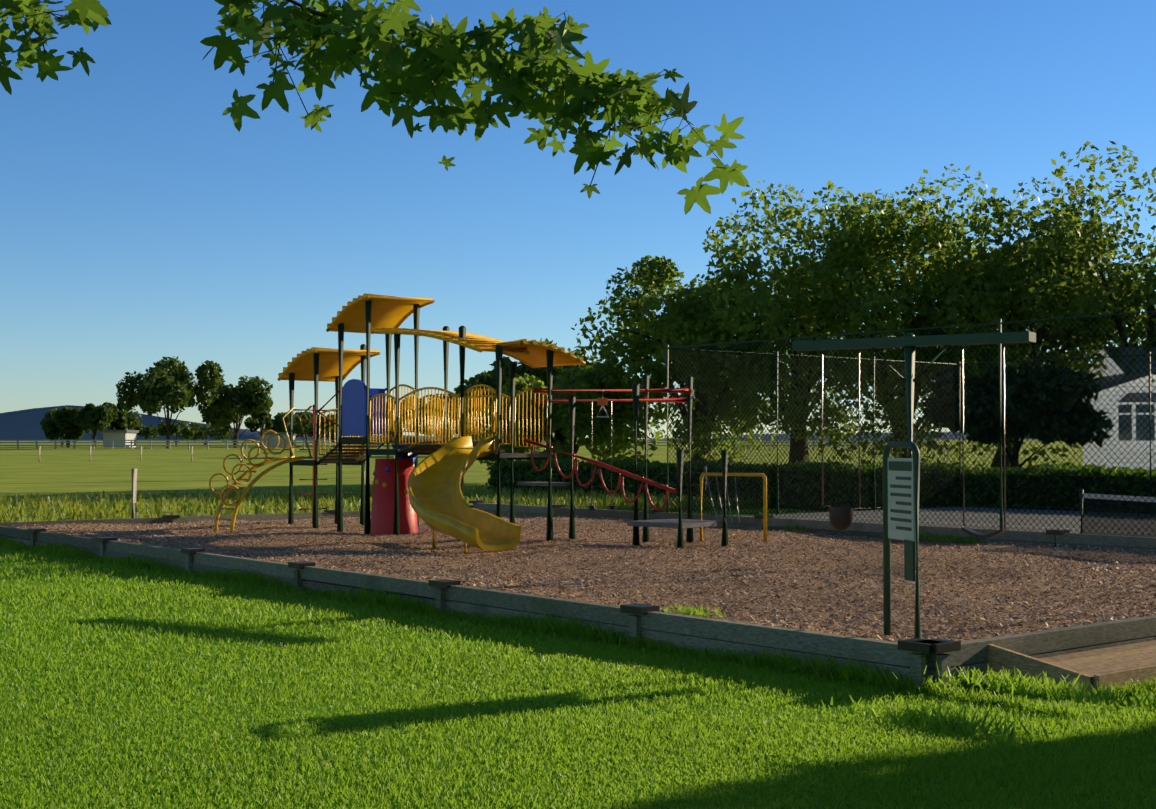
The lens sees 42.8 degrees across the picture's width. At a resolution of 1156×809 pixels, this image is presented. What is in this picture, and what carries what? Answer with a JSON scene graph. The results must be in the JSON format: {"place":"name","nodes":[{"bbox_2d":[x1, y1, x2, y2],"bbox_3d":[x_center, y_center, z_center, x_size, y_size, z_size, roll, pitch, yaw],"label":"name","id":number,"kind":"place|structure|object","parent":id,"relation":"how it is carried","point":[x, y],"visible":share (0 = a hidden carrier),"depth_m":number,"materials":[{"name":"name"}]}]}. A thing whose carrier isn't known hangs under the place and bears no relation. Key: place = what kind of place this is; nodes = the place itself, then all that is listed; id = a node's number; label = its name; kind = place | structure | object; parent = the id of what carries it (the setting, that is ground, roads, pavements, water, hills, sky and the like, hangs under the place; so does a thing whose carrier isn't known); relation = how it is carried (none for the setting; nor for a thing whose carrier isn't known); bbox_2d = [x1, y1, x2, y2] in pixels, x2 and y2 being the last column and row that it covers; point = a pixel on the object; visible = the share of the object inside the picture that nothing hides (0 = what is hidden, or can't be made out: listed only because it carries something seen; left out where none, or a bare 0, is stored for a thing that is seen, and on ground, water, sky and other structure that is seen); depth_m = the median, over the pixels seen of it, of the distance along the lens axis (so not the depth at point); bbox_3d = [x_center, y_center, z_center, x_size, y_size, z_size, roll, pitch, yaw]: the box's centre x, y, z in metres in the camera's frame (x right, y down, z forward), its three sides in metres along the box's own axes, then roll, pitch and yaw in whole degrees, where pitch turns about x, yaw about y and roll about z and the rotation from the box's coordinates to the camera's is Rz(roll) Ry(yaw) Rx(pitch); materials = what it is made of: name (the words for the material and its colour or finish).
{"place":"outdoors","nodes":[
{"label":"outdoors","id":0,"kind":"place"},
{"bbox_2d":[0,483,771,521],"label":"long grass","id":1,"kind":"structure","parent":0,"point":[27,508],"depth_m":36.02,"materials":[{"name":"green plant"}]},
{"bbox_2d":[0,405,1036,439],"bbox_3d":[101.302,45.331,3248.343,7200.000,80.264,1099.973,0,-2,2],"label":"distant hills","id":2,"kind":"structure","parent":0,"point":[21,425],"depth_m":3091.10,"materials":[{"name":"green plant"}]},
{"bbox_2d":[0,542,1155,808],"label":"lawn","id":3,"kind":"structure","parent":0,"point":[1110,768],"depth_m":8.58,"materials":[{"name":"green plant"}]},
{"bbox_2d":[0,440,1155,808],"bbox_3d":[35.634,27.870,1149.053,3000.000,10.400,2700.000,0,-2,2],"label":"ground","id":4,"kind":"structure","parent":0,"point":[50,470],"depth_m":11.94,"materials":[{"name":"green plant"}]},
{"bbox_2d":[40,406,81,446],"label":"tree","id":5,"kind":"object","parent":4,"relation":"on","point":[60,420],"visible":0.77,"depth_m":260.14,"materials":[{"name":"green plant"}]},
{"bbox_2d":[44,426,84,446],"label":"tree","id":6,"kind":"object","parent":4,"relation":"on","point":[77,433],"visible":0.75,"depth_m":263.25,"materials":[{"name":"green plant"}]},
{"bbox_2d":[72,403,112,447],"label":"tree","id":7,"kind":"object","parent":4,"relation":"on","point":[93,417],"visible":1,"depth_m":256.02,"materials":[{"name":"green plant"}]},
{"bbox_2d":[83,407,142,437],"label":"tree","id":8,"kind":"object","parent":4,"relation":"on","point":[133,419],"visible":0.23,"depth_m":278.76,"materials":[{"name":"green plant"}]},
{"bbox_2d":[103,402,127,429],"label":"tree","id":9,"kind":"object","parent":4,"relation":"on","point":[119,421],"visible":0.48,"depth_m":264.27,"materials":[{"name":"green plant"}]},
{"bbox_2d":[127,422,158,439],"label":"tree","id":10,"kind":"object","parent":4,"relation":"on","point":[150,431],"visible":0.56,"depth_m":289.88,"materials":[{"name":"green plant"}]},
{"bbox_2d":[116,356,224,448],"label":"tree","id":11,"kind":"object","parent":4,"relation":"on","point":[167,382],"visible":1,"depth_m":234.98,"materials":[{"name":"green plant"}]},
{"bbox_2d":[156,420,194,446],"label":"tree","id":12,"kind":"object","parent":4,"relation":"on","point":[187,432],"visible":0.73,"depth_m":272.19,"materials":[{"name":"green plant"}]},
{"bbox_2d":[177,420,233,444],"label":"tree","id":13,"kind":"object","parent":4,"relation":"on","point":[200,431],"visible":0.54,"depth_m":284.81,"materials":[{"name":"green plant"}]},
{"bbox_2d":[198,375,272,447],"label":"tree","id":14,"kind":"object","parent":4,"relation":"on","point":[243,398],"visible":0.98,"depth_m":244.76,"materials":[{"name":"green plant"}]},
{"bbox_2d":[213,413,259,446],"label":"tree","id":15,"kind":"object","parent":4,"relation":"on","point":[250,423],"visible":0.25,"depth_m":266.93,"materials":[{"name":"green plant"}]},
{"bbox_2d":[250,401,272,446],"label":"tree","id":16,"kind":"object","parent":4,"relation":"on","point":[265,419],"visible":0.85,"depth_m":251.31,"materials":[{"name":"green plant"}]},
{"bbox_2d":[265,412,312,437],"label":"tree","id":17,"kind":"object","parent":4,"relation":"on","point":[276,423],"visible":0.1,"depth_m":269.58,"materials":[{"name":"green plant"}]},
{"bbox_2d":[276,413,335,446],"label":"tree","id":18,"kind":"object","parent":4,"relation":"on","point":[297,429],"visible":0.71,"depth_m":263.66,"materials":[{"name":"green plant"}]},
{"bbox_2d":[295,411,326,444],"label":"tree","id":19,"kind":"object","parent":4,"relation":"on","point":[299,413],"visible":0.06,"depth_m":299.71,"materials":[{"name":"green plant"}]},
{"bbox_2d":[328,427,371,441],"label":"tree","id":20,"kind":"object","parent":4,"relation":"on","point":[335,435],"visible":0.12,"depth_m":275.72,"materials":[{"name":"green plant"}]},
{"bbox_2d":[0,0,748,214],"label":"liquidambar tree","id":21,"kind":"object","parent":4,"relation":"on","point":[437,60],"visible":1,"depth_m":5.33,"materials":[{"name":"green plant"}]},
{"bbox_2d":[386,395,426,436],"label":"tree","id":22,"kind":"object","parent":4,"relation":"on","point":[410,408],"visible":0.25,"depth_m":277.62,"materials":[{"name":"green plant"}]},
{"bbox_2d":[383,410,434,436],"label":"tree","id":23,"kind":"object","parent":4,"relation":"on","point":[412,423],"visible":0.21,"depth_m":272.89,"materials":[{"name":"green plant"}]},
{"bbox_2d":[403,393,467,439],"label":"tree","id":24,"kind":"object","parent":4,"relation":"on","point":[456,416],"visible":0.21,"depth_m":287.29,"materials":[{"name":"green plant"}]},
{"bbox_2d":[436,421,466,439],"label":"tree","id":25,"kind":"object","parent":4,"relation":"on","point":[457,429],"visible":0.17,"depth_m":283.53,"materials":[{"name":"green plant"}]},
{"bbox_2d":[453,370,487,423],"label":"tree","id":26,"kind":"object","parent":4,"relation":"on","point":[457,390],"visible":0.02,"depth_m":198.21,"materials":[{"name":"green plant"}]},
{"bbox_2d":[456,418,487,433],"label":"tree","id":27,"kind":"object","parent":4,"relation":"on","point":[473,423],"depth_m":299.64,"materials":[{"name":"green plant"}]},
{"bbox_2d":[466,424,497,439],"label":"tree","id":28,"kind":"object","parent":4,"relation":"on","point":[473,432],"visible":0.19,"depth_m":266.28,"materials":[{"name":"green plant"}]},
{"bbox_2d":[0,430,994,517],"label":"paddock fences","id":29,"kind":"object","parent":4,"relation":"on","point":[119,438],"visible":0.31,"depth_m":227.96,"materials":[{"name":"grey wood"}]},
{"bbox_2d":[466,337,599,452],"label":"tree","id":30,"kind":"object","parent":4,"relation":"on","point":[540,373],"visible":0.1,"depth_m":147.81,"materials":[{"name":"green plant"}]},
{"bbox_2d":[470,360,664,465],"bbox_3d":[-0.444,0.849,62.225,8.040,5.487,7.978,0,-2,2],"label":"tree","id":31,"kind":"object","parent":4,"relation":"on","point":[589,423],"visible":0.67,"depth_m":60.18,"materials":[{"name":"green plant"}]},
{"bbox_2d":[0,500,1155,697],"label":"timber border","id":32,"kind":"object","parent":4,"relation":"on","point":[1121,652],"visible":0.62,"depth_m":12.19,"materials":[{"name":"grey wood"}]},
{"bbox_2d":[0,533,1155,717],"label":"tufts","id":33,"kind":"object","parent":4,"relation":"on","point":[785,662],"visible":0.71,"depth_m":11.88,"materials":[{"name":"green plant"}]},
{"bbox_2d":[15,511,1155,641],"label":"mulch bed","id":34,"kind":"object","parent":4,"relation":"on","point":[827,568],"visible":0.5,"depth_m":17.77,"materials":[{"name":"brown wood"}]},
{"bbox_2d":[209,293,585,554],"bbox_3d":[-2.731,0.130,23.432,3.240,4.022,8.393,1,-2,-39],"label":"play structure","id":35,"kind":"object","parent":34,"relation":"on","point":[408,490],"visible":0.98,"depth_m":24.09,"materials":[{"name":"yellow plastic"}]},
{"bbox_2d":[883,441,920,638],"bbox_3d":[2.412,1.037,10.995,0.052,1.525,0.551,0,-2,-14],"label":"playground sign","id":36,"kind":"object","parent":34,"relation":"on","point":[901,483],"visible":1,"depth_m":10.98,"materials":[{"name":"green"}]},
{"bbox_2d":[661,524,1155,745],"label":"grass","id":37,"kind":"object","parent":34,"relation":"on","point":[949,723],"visible":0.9,"depth_m":8.34,"materials":[{"name":"green plant"}]},
{"bbox_2d":[792,331,1035,570],"bbox_3d":[3.934,0.565,17.465,2.900,2.822,0.280,-1,-2,33],"label":"swing set","id":38,"kind":"object","parent":34,"relation":"on","point":[841,518],"visible":1,"depth_m":17.42,"materials":[{"name":"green metal"}]},
{"bbox_2d":[523,374,766,548],"bbox_3d":[1.009,0.803,21.904,3.641,2.590,2.014,0,-2,2],"label":"play trek and steps","id":39,"kind":"object","parent":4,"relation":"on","point":[689,523],"visible":0.94,"depth_m":22.12,"materials":[{"name":"red metal"}]},
{"bbox_2d":[571,255,836,468],"bbox_3d":[5.014,-1.306,60.483,10.496,9.720,11.985,0,-2,2],"label":"tree","id":40,"kind":"object","parent":4,"relation":"on","point":[652,278],"visible":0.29,"depth_m":58.92,"materials":[{"name":"green plant"}]},
{"bbox_2d":[630,180,937,466],"bbox_3d":[8.844,-2.692,59.642,13.495,12.385,14.383,0,-2,2],"label":"tree","id":41,"kind":"object","parent":4,"relation":"on","point":[793,280],"visible":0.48,"depth_m":56.26,"materials":[{"name":"green plant"}]},
{"bbox_2d":[485,458,1155,510],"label":"hedge","id":42,"kind":"object","parent":4,"relation":"on","point":[657,471],"visible":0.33,"depth_m":37.00,"materials":[{"name":"green plant"}]},
{"bbox_2d":[751,164,1068,457],"bbox_3d":[13.242,-3.027,57.798,12.286,13.006,12.692,0,-2,13],"label":"tree","id":43,"kind":"object","parent":4,"relation":"on","point":[938,234],"visible":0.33,"depth_m":55.57,"materials":[{"name":"green plant"}]},
{"bbox_2d":[731,506,1152,548],"bbox_3d":[13.931,2.036,19.461,9.223,0.290,28.208,1,-2,-39],"label":"court surface","id":44,"kind":"object","parent":4,"relation":"on","point":[1023,518],"depth_m":27.82,"materials":[{"name":"concrete"}]},
{"bbox_2d":[666,311,1155,536],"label":"court fence","id":45,"kind":"object","parent":44,"relation":"on","point":[1113,514],"visible":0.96,"depth_m":24.51,"materials":[{"name":"black"}]},
{"bbox_2d":[854,192,1155,468],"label":"tree","id":46,"kind":"object","parent":4,"relation":"on","point":[1009,251],"visible":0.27,"depth_m":54.08,"materials":[{"name":"green plant"}]},
{"bbox_2d":[923,362,1113,467],"bbox_3d":[14.356,0.925,48.041,5.644,4.530,5.029,-2,-2,45],"label":"tree by house","id":47,"kind":"object","parent":4,"relation":"on","point":[1054,411],"depth_m":46.64,"materials":[{"name":"green plant"}]},
{"bbox_2d":[938,140,1155,468],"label":"tree","id":48,"kind":"object","parent":4,"relation":"on","point":[1148,288],"visible":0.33,"depth_m":54.09,"materials":[{"name":"green plant"}]},
{"bbox_2d":[1079,347,1155,470],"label":"house","id":49,"kind":"structure","parent":4,"relation":"on","point":[1127,414],"depth_m":49.38,"materials":[{"name":"grey"}]},
{"bbox_2d":[0,0,1155,438],"label":"sky","id":50,"kind":"structure","parent":0,"point":[139,226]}
]}

